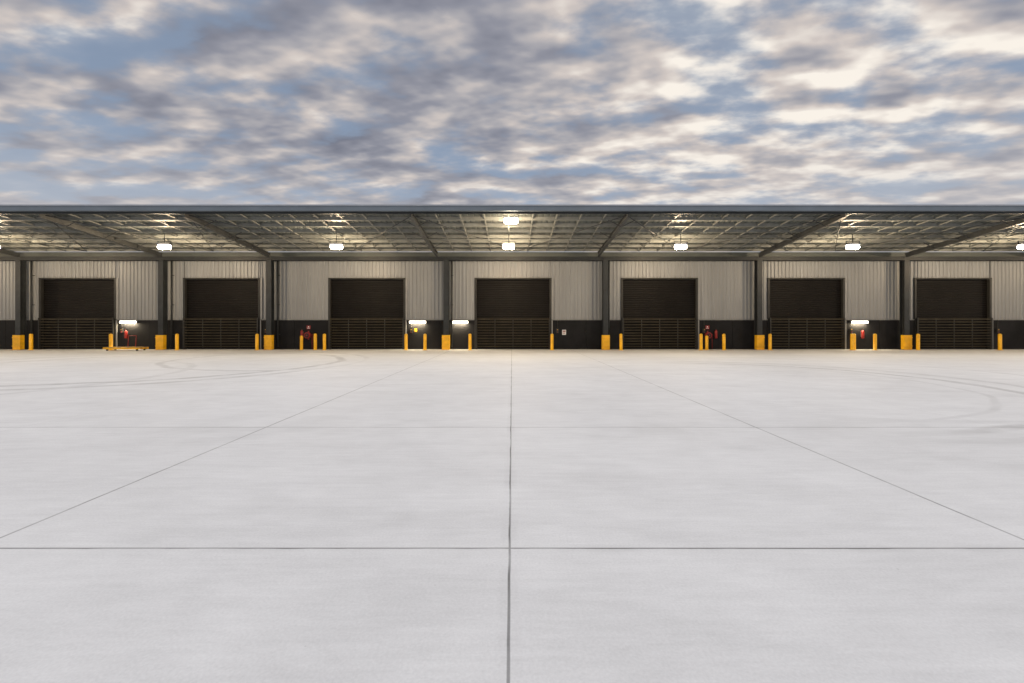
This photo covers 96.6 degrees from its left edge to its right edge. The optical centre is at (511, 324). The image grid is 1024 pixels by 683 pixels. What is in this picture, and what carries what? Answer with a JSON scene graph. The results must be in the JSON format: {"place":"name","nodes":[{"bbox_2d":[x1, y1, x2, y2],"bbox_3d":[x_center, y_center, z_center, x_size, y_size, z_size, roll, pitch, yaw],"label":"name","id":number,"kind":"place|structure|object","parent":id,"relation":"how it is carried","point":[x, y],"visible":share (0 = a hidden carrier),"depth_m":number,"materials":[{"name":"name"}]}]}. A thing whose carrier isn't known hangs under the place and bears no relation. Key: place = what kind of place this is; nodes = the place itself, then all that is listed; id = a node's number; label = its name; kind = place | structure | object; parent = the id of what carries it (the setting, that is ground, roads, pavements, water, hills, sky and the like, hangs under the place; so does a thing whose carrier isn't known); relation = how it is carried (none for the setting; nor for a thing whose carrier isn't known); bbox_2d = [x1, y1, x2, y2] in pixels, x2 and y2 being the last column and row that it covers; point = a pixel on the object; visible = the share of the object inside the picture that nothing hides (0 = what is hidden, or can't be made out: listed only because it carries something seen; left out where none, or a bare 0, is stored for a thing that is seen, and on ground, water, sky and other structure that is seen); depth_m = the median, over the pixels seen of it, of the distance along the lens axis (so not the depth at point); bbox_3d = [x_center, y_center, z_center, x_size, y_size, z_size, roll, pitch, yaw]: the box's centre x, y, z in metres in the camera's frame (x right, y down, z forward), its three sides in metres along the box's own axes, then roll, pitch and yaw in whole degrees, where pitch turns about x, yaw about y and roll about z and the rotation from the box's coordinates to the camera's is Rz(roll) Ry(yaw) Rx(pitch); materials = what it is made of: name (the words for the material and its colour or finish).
{"place":"outdoors","nodes":[
{"label":"outdoors","id":0,"kind":"place"},
{"bbox_2d":[0,349,1023,682],"bbox_3d":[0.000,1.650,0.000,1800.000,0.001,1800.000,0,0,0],"label":"ground","id":1,"kind":"structure","parent":0,"point":[510,515],"depth_m":3.93,"materials":[{"name":"concrete"}]},
{"bbox_2d":[12,335,24,349],"bbox_3d":[-32.900,1.160,30.360,0.600,0.980,0.380,0,0,0],"label":"column guard","id":2,"kind":"object","parent":1,"relation":"on","point":[18,342],"visible":1,"depth_m":30.25,"materials":[{"name":"yellow paint"}]},
{"bbox_2d":[29,334,32,349],"bbox_3d":[-31.592,1.110,29.953,0.340,1.080,0.340,0,0,-2],"label":"bollard","id":3,"kind":"object","parent":1,"relation":"on","point":[30,341],"visible":0.96,"depth_m":29.89,"materials":[{"name":"yellow metal"}]},
{"bbox_2d":[38,318,113,348],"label":"barrier gate","id":4,"kind":"structure","parent":1,"relation":"on","point":[58,332],"depth_m":30.88,"materials":[{"name":"brown metal"}]},
{"bbox_2d":[109,334,112,349],"bbox_3d":[-26.341,1.110,29.949,0.340,1.080,0.340,0,0,-37],"label":"bollard","id":5,"kind":"object","parent":1,"relation":"on","point":[110,340],"visible":0.95,"depth_m":29.88,"materials":[{"name":"yellow metal"}]},
{"bbox_2d":[103,335,148,350],"bbox_3d":[-24.971,1.165,29.550,2.300,0.970,0.940,0,0,0],"label":"pallet trolley","id":6,"kind":"object","parent":1,"relation":"on","point":[135,347],"visible":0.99,"depth_m":29.11,"materials":[{"name":"yellow metal"}]},
{"bbox_2d":[155,335,165,349],"bbox_3d":[-23.400,1.160,30.360,0.600,0.980,0.380,0,0,0],"label":"column guard","id":7,"kind":"object","parent":1,"relation":"on","point":[160,342],"visible":1,"depth_m":30.25,"materials":[{"name":"yellow paint"}]},
{"bbox_2d":[175,334,179,349],"bbox_3d":[-22.004,1.110,29.954,0.340,1.080,0.340,0,0,-21],"label":"bollard","id":8,"kind":"object","parent":1,"relation":"on","point":[176,341],"visible":0.95,"depth_m":29.89,"materials":[{"name":"yellow metal"}]},
{"bbox_2d":[183,318,258,348],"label":"barrier gate","id":9,"kind":"structure","parent":1,"relation":"on","point":[220,332],"depth_m":30.88,"materials":[{"name":"brown metal"}]},
{"bbox_2d":[255,334,258,349],"bbox_3d":[-16.748,1.110,29.954,0.340,1.080,0.340,0,0,-2],"label":"bollard","id":10,"kind":"object","parent":1,"relation":"on","point":[256,341],"visible":0.96,"depth_m":29.88,"materials":[{"name":"yellow metal"}]},
{"bbox_2d":[264,335,273,349],"bbox_3d":[-16.200,1.160,30.360,0.600,0.980,0.380,0,0,0],"label":"column guard","id":11,"kind":"object","parent":1,"relation":"on","point":[268,342],"visible":1,"depth_m":30.25,"materials":[{"name":"yellow paint"}]},
{"bbox_2d":[299,336,303,349],"bbox_3d":[-13.987,1.175,30.300,0.340,0.950,0.340,0,0,-33],"label":"bollard","id":12,"kind":"object","parent":1,"relation":"on","point":[301,342],"visible":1,"depth_m":30.21,"materials":[{"name":"yellow metal"}]},
{"bbox_2d":[314,334,317,349],"bbox_3d":[-13.069,1.110,30.297,0.340,1.080,0.340,0,0,-40],"label":"bollard","id":13,"kind":"object","parent":1,"relation":"on","point":[315,341],"visible":1,"depth_m":30.21,"materials":[{"name":"yellow metal"}]},
{"bbox_2d":[323,334,326,349],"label":"bollard","id":14,"kind":"object","parent":1,"relation":"on","point":[324,341],"visible":0.96,"depth_m":29.86,"materials":[{"name":"yellow metal"}]},
{"bbox_2d":[329,318,403,348],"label":"barrier gate","id":15,"kind":"structure","parent":1,"relation":"on","point":[366,332],"depth_m":30.88,"materials":[{"name":"brown metal"}]},
{"bbox_2d":[404,334,407,349],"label":"bollard","id":16,"kind":"object","parent":1,"relation":"on","point":[406,342],"visible":0.95,"depth_m":29.87,"materials":[{"name":"yellow metal"}]},
{"bbox_2d":[423,334,426,349],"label":"bollard","id":17,"kind":"object","parent":1,"relation":"on","point":[424,341],"visible":0.94,"depth_m":29.87,"materials":[{"name":"yellow metal"}]},
{"bbox_2d":[442,335,449,349],"bbox_3d":[-4.400,1.160,30.360,0.600,0.980,0.380,0,0,0],"label":"column guard","id":18,"kind":"object","parent":1,"relation":"on","point":[445,342],"visible":1,"depth_m":30.25,"materials":[{"name":"yellow paint"}]},
{"bbox_2d":[15,260,909,349],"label":"steel columns","id":19,"kind":"structure","parent":1,"relation":"on","point":[21,297],"depth_m":30.35,"materials":[{"name":"grey metal"}]},
{"bbox_2d":[0,212,1023,260],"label":"canopy beams","id":20,"kind":"structure","parent":19,"relation":"on","point":[513,258],"depth_m":30.54,"materials":[{"name":"grey metal"}]},
{"bbox_2d":[156,234,172,248],"bbox_3d":[-20.200,-4.846,26.500,0.780,0.873,0.340,0,0,0],"label":"canopy floodlight","id":21,"kind":"object","parent":20,"relation":"hanging from","point":[164,245],"visible":1,"depth_m":26.37,"materials":[{"name":"metal"}]},
{"bbox_2d":[329,234,343,248],"bbox_3d":[-10.200,-4.846,26.500,0.780,0.873,0.340,0,0,0],"label":"canopy floodlight","id":22,"kind":"object","parent":20,"relation":"hanging from","point":[336,245],"visible":1,"depth_m":26.36,"materials":[{"name":"metal"}]},
{"bbox_2d":[502,234,514,248],"bbox_3d":[-0.200,-4.846,26.500,0.780,0.873,0.340,0,0,0],"label":"canopy floodlight","id":23,"kind":"object","parent":20,"relation":"hanging from","point":[508,245],"visible":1,"depth_m":26.36,"materials":[{"name":"metal"}]},
{"bbox_2d":[503,214,518,223],"bbox_3d":[-0.050,-5.336,22.900,0.780,0.492,0.340,0,0,0],"label":"canopy floodlight","id":24,"kind":"object","parent":20,"relation":"attached to","point":[510,220],"visible":0.98,"depth_m":22.77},
{"bbox_2d":[0,214,1022,250],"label":"purlin bridging","id":25,"kind":"object","parent":20,"relation":"attached to","point":[508,233],"visible":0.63,"depth_m":26.48,"materials":[{"name":"grey metal"}]},
{"bbox_2d":[0,204,1023,211],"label":"eave gutter","id":26,"kind":"object","parent":20,"relation":"attached to","point":[511,207],"visible":1,"depth_m":22.31,"materials":[{"name":"grey metal"}]},
{"bbox_2d":[0,239,1023,239],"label":"cable tray","id":27,"kind":"object","parent":20,"relation":"attached to","point":[510,239],"visible":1,"depth_m":26.80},
{"bbox_2d":[673,234,687,248],"bbox_3d":[9.800,-4.846,26.500,0.780,0.873,0.340,0,0,0],"label":"canopy floodlight","id":28,"kind":"object","parent":20,"relation":"hanging from","point":[680,245],"visible":1,"depth_m":26.36,"materials":[{"name":"metal"}]},
{"bbox_2d":[844,234,860,248],"bbox_3d":[19.800,-4.846,26.500,0.780,0.873,0.340,0,0,0],"label":"canopy floodlight","id":29,"kind":"object","parent":20,"relation":"hanging from","point":[852,245],"visible":1,"depth_m":26.36,"materials":[{"name":"metal"}]},
{"bbox_2d":[1015,241,1023,248],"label":"canopy floodlight","id":30,"kind":"object","parent":20,"relation":"hanging from","point":[1021,246],"visible":1,"depth_m":26.46,"materials":[{"name":"metal"}]},
{"bbox_2d":[0,214,1023,256],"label":"canopy rafters","id":31,"kind":"object","parent":19,"relation":"on","point":[425,237],"visible":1,"depth_m":25.98,"materials":[{"name":"grey metal"}]},
{"bbox_2d":[0,217,1023,251],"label":"canopy purlins","id":32,"kind":"object","parent":31,"relation":"on","point":[510,231],"visible":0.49,"depth_m":27.25,"materials":[{"name":"grey metal"}]},
{"bbox_2d":[0,214,1023,248],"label":"canopy sheeting","id":33,"kind":"object","parent":32,"relation":"on","point":[519,221],"visible":0.26,"depth_m":25.86,"materials":[{"name":"beige metal"}]},
{"bbox_2d":[468,334,471,349],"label":"bollard","id":34,"kind":"object","parent":1,"relation":"on","point":[469,341],"visible":0.97,"depth_m":29.86,"materials":[{"name":"yellow metal"}]},
{"bbox_2d":[0,319,1023,348],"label":"dado wall panels","id":35,"kind":"object","parent":1,"relation":"on","point":[587,333],"visible":0.65,"depth_m":31.05,"materials":[{"name":"black metal"}]},
{"bbox_2d":[124,329,127,337],"bbox_3d":[-26.154,0.580,30.945,0.250,0.640,0.200,0,0,0],"label":"fire extinguisher","id":36,"kind":"object","parent":35,"relation":"attached to","point":[125,334],"visible":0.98,"depth_m":30.89,"materials":[{"name":"red metal"}]},
{"bbox_2d":[119,320,137,322],"bbox_3d":[-26.053,-0.225,30.980,1.160,0.210,0.139,0,0,0],"label":"wall light","id":37,"kind":"object","parent":35,"relation":"attached to","point":[128,321],"visible":1,"depth_m":30.93,"materials":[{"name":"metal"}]},
{"bbox_2d":[304,326,310,342],"bbox_3d":[-13.800,0.820,30.875,0.510,1.560,0.330,0,0,0],"label":"fire hose reel","id":38,"kind":"object","parent":35,"relation":"attached to","point":[307,335],"visible":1,"depth_m":30.78,"materials":[{"name":"red metal"}]},
{"bbox_2d":[409,320,425,322],"bbox_3d":[-6.411,-0.225,30.980,1.160,0.210,0.139,0,0,0],"label":"wall light","id":39,"kind":"object","parent":35,"relation":"attached to","point":[417,321],"visible":1,"depth_m":30.93,"materials":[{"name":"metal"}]},
{"bbox_2d":[453,320,467,322],"bbox_3d":[-3.546,-0.225,30.980,1.160,0.210,0.139,0,0,0],"label":"wall light","id":40,"kind":"object","parent":35,"relation":"attached to","point":[460,321],"visible":1,"depth_m":30.93,"materials":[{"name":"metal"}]},
{"bbox_2d":[0,261,1023,318],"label":"wall cladding","id":41,"kind":"structure","parent":35,"relation":"on","point":[726,289],"depth_m":31.10,"materials":[{"name":"grey metal"}]},
{"bbox_2d":[39,278,117,348],"bbox_3d":[-29.483,-0.781,31.090,5.383,4.857,0.220,0,0,0],"label":"door frame","id":42,"kind":"object","parent":41,"relation":"attached to","point":[41,298],"visible":0.83,"depth_m":31.00,"materials":[{"name":"metal"}]},
{"bbox_2d":[43,279,113,348],"bbox_3d":[-29.550,-0.755,31.215,4.990,4.799,0.070,0,0,0],"label":"roller door","id":43,"kind":"structure","parent":42,"relation":"attached to","point":[78,298],"depth_m":31.21,"materials":[{"name":"brown metal"}]},
{"bbox_2d":[183,278,261,348],"bbox_3d":[-19.683,-0.781,31.090,5.383,4.857,0.220,0,0,0],"label":"door frame","id":44,"kind":"object","parent":41,"relation":"attached to","point":[259,303],"visible":0.86,"depth_m":31.00,"materials":[{"name":"metal"}]},
{"bbox_2d":[187,279,257,348],"bbox_3d":[-19.750,-0.755,31.215,4.990,4.799,0.070,0,0,0],"label":"roller door","id":45,"kind":"structure","parent":44,"relation":"attached to","point":[222,298],"depth_m":31.21,"materials":[{"name":"brown metal"}]},
{"bbox_2d":[30,261,609,346],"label":"downpipes","id":46,"kind":"object","parent":41,"relation":"attached to","point":[31,297],"visible":0.58,"depth_m":30.86,"materials":[{"name":"metal"}]},
{"bbox_2d":[328,278,407,348],"bbox_3d":[-9.803,-0.781,31.090,5.383,4.857,0.220,0,0,0],"label":"door frame","id":47,"kind":"object","parent":41,"relation":"attached to","point":[405,298],"visible":0.78,"depth_m":31.00,"materials":[{"name":"metal"}]},
{"bbox_2d":[331,279,402,348],"bbox_3d":[-9.870,-0.755,31.215,4.990,4.799,0.070,0,0,0],"label":"roller door","id":48,"kind":"structure","parent":47,"relation":"attached to","point":[367,298],"depth_m":31.21,"materials":[{"name":"brown metal"}]},
{"bbox_2d":[0,252,1023,256],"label":"wall top flashing","id":49,"kind":"object","parent":41,"relation":"attached to","point":[520,254],"depth_m":31.08,"materials":[{"name":"grey metal"}]},
{"bbox_2d":[474,278,553,348],"bbox_3d":[0.137,-0.781,31.090,5.383,4.857,0.220,0,0,0],"label":"door frame","id":50,"kind":"object","parent":41,"relation":"attached to","point":[551,298],"visible":0.81,"depth_m":31.00,"materials":[{"name":"metal"}]},
{"bbox_2d":[477,279,548,348],"bbox_3d":[0.070,-0.755,31.215,4.990,4.799,0.070,0,0,0],"label":"roller door","id":51,"kind":"structure","parent":50,"relation":"attached to","point":[512,298],"depth_m":31.21,"materials":[{"name":"brown metal"}]},
{"bbox_2d":[621,278,699,348],"bbox_3d":[10.097,-0.781,31.090,5.383,4.857,0.220,0,0,0],"label":"door frame","id":52,"kind":"object","parent":41,"relation":"attached to","point":[697,297],"visible":0.76,"depth_m":31.00,"materials":[{"name":"metal"}]},
{"bbox_2d":[623,279,694,348],"bbox_3d":[10.030,-0.755,31.215,4.990,4.799,0.070,0,0,0],"label":"roller door","id":53,"kind":"structure","parent":52,"relation":"attached to","point":[658,298],"depth_m":31.21,"materials":[{"name":"brown metal"}]},
{"bbox_2d":[767,278,846,348],"bbox_3d":[20.087,-0.781,31.090,5.383,4.857,0.220,0,0,0],"label":"door frame","id":54,"kind":"object","parent":41,"relation":"attached to","point":[843,297],"visible":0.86,"depth_m":31.00,"materials":[{"name":"metal"}]},
{"bbox_2d":[770,279,840,348],"bbox_3d":[20.020,-0.755,31.215,4.990,4.799,0.070,0,0,0],"label":"roller door","id":55,"kind":"structure","parent":54,"relation":"attached to","point":[805,298],"depth_m":31.21,"materials":[{"name":"brown metal"}]},
{"bbox_2d":[913,278,993,348],"bbox_3d":[30.067,-0.781,31.090,5.383,4.857,0.220,0,0,0],"label":"door frame","id":56,"kind":"object","parent":41,"relation":"attached to","point":[990,297],"visible":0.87,"depth_m":31.01,"materials":[{"name":"metal"}]},
{"bbox_2d":[917,279,986,348],"bbox_3d":[30.000,-0.755,31.215,4.990,4.799,0.070,0,0,0],"label":"roller door","id":57,"kind":"structure","parent":56,"relation":"attached to","point":[952,298],"depth_m":31.21,"materials":[{"name":"brown metal"}]},
{"bbox_2d":[705,326,711,342],"bbox_3d":[13.344,0.820,30.875,0.510,1.560,0.330,0,0,0],"label":"fire hose reel","id":58,"kind":"object","parent":35,"relation":"attached to","point":[709,334],"visible":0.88,"depth_m":30.78,"materials":[{"name":"red metal"}]},
{"bbox_2d":[850,320,868,322],"bbox_3d":[23.598,-0.225,30.980,1.160,0.210,0.139,0,0,0],"label":"wall light","id":59,"kind":"object","parent":35,"relation":"attached to","point":[859,321],"visible":1,"depth_m":30.93,"materials":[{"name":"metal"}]},
{"bbox_2d":[861,329,864,337],"bbox_3d":[23.837,0.580,30.945,0.250,0.640,0.200,0,0,0],"label":"fire extinguisher","id":60,"kind":"object","parent":35,"relation":"attached to","point":[862,334],"visible":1,"depth_m":30.88,"materials":[{"name":"red metal"}]},
{"bbox_2d":[475,318,550,348],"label":"barrier gate","id":61,"kind":"structure","parent":1,"relation":"on","point":[531,332],"depth_m":30.88,"materials":[{"name":"brown metal"}]},
{"bbox_2d":[550,334,553,349],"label":"bollard","id":62,"kind":"object","parent":1,"relation":"on","point":[552,343],"visible":0.94,"depth_m":29.87,"materials":[{"name":"yellow metal"}]},
{"bbox_2d":[601,335,609,349],"bbox_3d":[6.240,1.160,30.360,0.600,0.980,0.380,0,0,0],"label":"column guard","id":63,"kind":"object","parent":1,"relation":"on","point":[605,342],"visible":1,"depth_m":30.25,"materials":[{"name":"yellow paint"}]},
{"bbox_2d":[619,334,622,349],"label":"bollard","id":64,"kind":"object","parent":1,"relation":"on","point":[620,343],"visible":0.9,"depth_m":29.87,"materials":[{"name":"yellow metal"}]},
{"bbox_2d":[622,318,697,348],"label":"barrier gate","id":65,"kind":"structure","parent":1,"relation":"on","point":[659,332],"depth_m":30.88,"materials":[{"name":"brown metal"}]},
{"bbox_2d":[699,334,702,349],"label":"bollard","id":66,"kind":"object","parent":1,"relation":"on","point":[700,341],"visible":0.94,"depth_m":29.87,"materials":[{"name":"yellow metal"}]},
{"bbox_2d":[704,336,707,349],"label":"bollard","id":67,"kind":"object","parent":1,"relation":"on","point":[706,342],"visible":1,"depth_m":30.21,"materials":[{"name":"yellow metal"}]},
{"bbox_2d":[722,334,725,349],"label":"bollard","id":68,"kind":"object","parent":1,"relation":"on","point":[723,341],"visible":0.97,"depth_m":29.88,"materials":[{"name":"yellow metal"}]},
{"bbox_2d":[755,335,764,349],"bbox_3d":[16.500,1.160,30.360,0.600,0.980,0.380,0,0,0],"label":"column guard","id":69,"kind":"object","parent":1,"relation":"on","point":[759,342],"visible":1,"depth_m":30.25,"materials":[{"name":"yellow paint"}]},
{"bbox_2d":[768,334,771,349],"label":"bollard","id":70,"kind":"object","parent":1,"relation":"on","point":[769,341],"visible":0.94,"depth_m":29.87,"materials":[{"name":"yellow metal"}]},
{"bbox_2d":[769,318,844,348],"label":"barrier gate","id":71,"kind":"structure","parent":1,"relation":"on","point":[807,332],"depth_m":30.88,"materials":[{"name":"brown metal"}]},
{"bbox_2d":[850,334,853,349],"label":"bollard","id":72,"kind":"object","parent":1,"relation":"on","point":[851,341],"visible":0.94,"depth_m":29.87,"materials":[{"name":"yellow metal"}]},
{"bbox_2d":[854,334,856,349],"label":"bollard","id":73,"kind":"object","parent":1,"relation":"on","point":[855,342],"visible":0.63,"depth_m":30.20,"materials":[{"name":"yellow metal"}]},
{"bbox_2d":[873,334,876,349],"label":"bollard","id":74,"kind":"object","parent":1,"relation":"on","point":[874,341],"visible":0.92,"depth_m":29.88,"materials":[{"name":"yellow metal"}]},
{"bbox_2d":[901,335,912,349],"bbox_3d":[26.300,1.160,30.360,0.600,0.980,0.380,0,0,0],"label":"column guard","id":75,"kind":"object","parent":1,"relation":"on","point":[906,342],"visible":1,"depth_m":30.25,"materials":[{"name":"yellow paint"}]},
{"bbox_2d":[915,334,919,349],"bbox_3d":[26.667,1.110,29.947,0.340,1.080,0.340,0,0,34],"label":"bollard","id":76,"kind":"object","parent":1,"relation":"on","point":[917,341],"visible":0.94,"depth_m":29.89,"materials":[{"name":"yellow metal"}]},
{"bbox_2d":[916,318,992,348],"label":"barrier gate","id":77,"kind":"structure","parent":1,"relation":"on","point":[954,332],"depth_m":30.88,"materials":[{"name":"brown metal"}]},
{"bbox_2d":[997,334,1001,349],"bbox_3d":[32.049,1.110,29.952,0.340,1.080,0.340,0,0,-43],"label":"bollard","id":78,"kind":"object","parent":1,"relation":"on","point":[999,341],"visible":0.95,"depth_m":29.90,"materials":[{"name":"yellow metal"}]},
{"bbox_2d":[0,215,1023,251],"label":"canopy bracing","id":79,"kind":"object","parent":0,"point":[513,249],"visible":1,"depth_m":26.02,"materials":[{"name":"grey metal"}]},
{"bbox_2d":[0,0,1023,203],"label":"sky","id":80,"kind":"structure","parent":0,"point":[102,101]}
]}

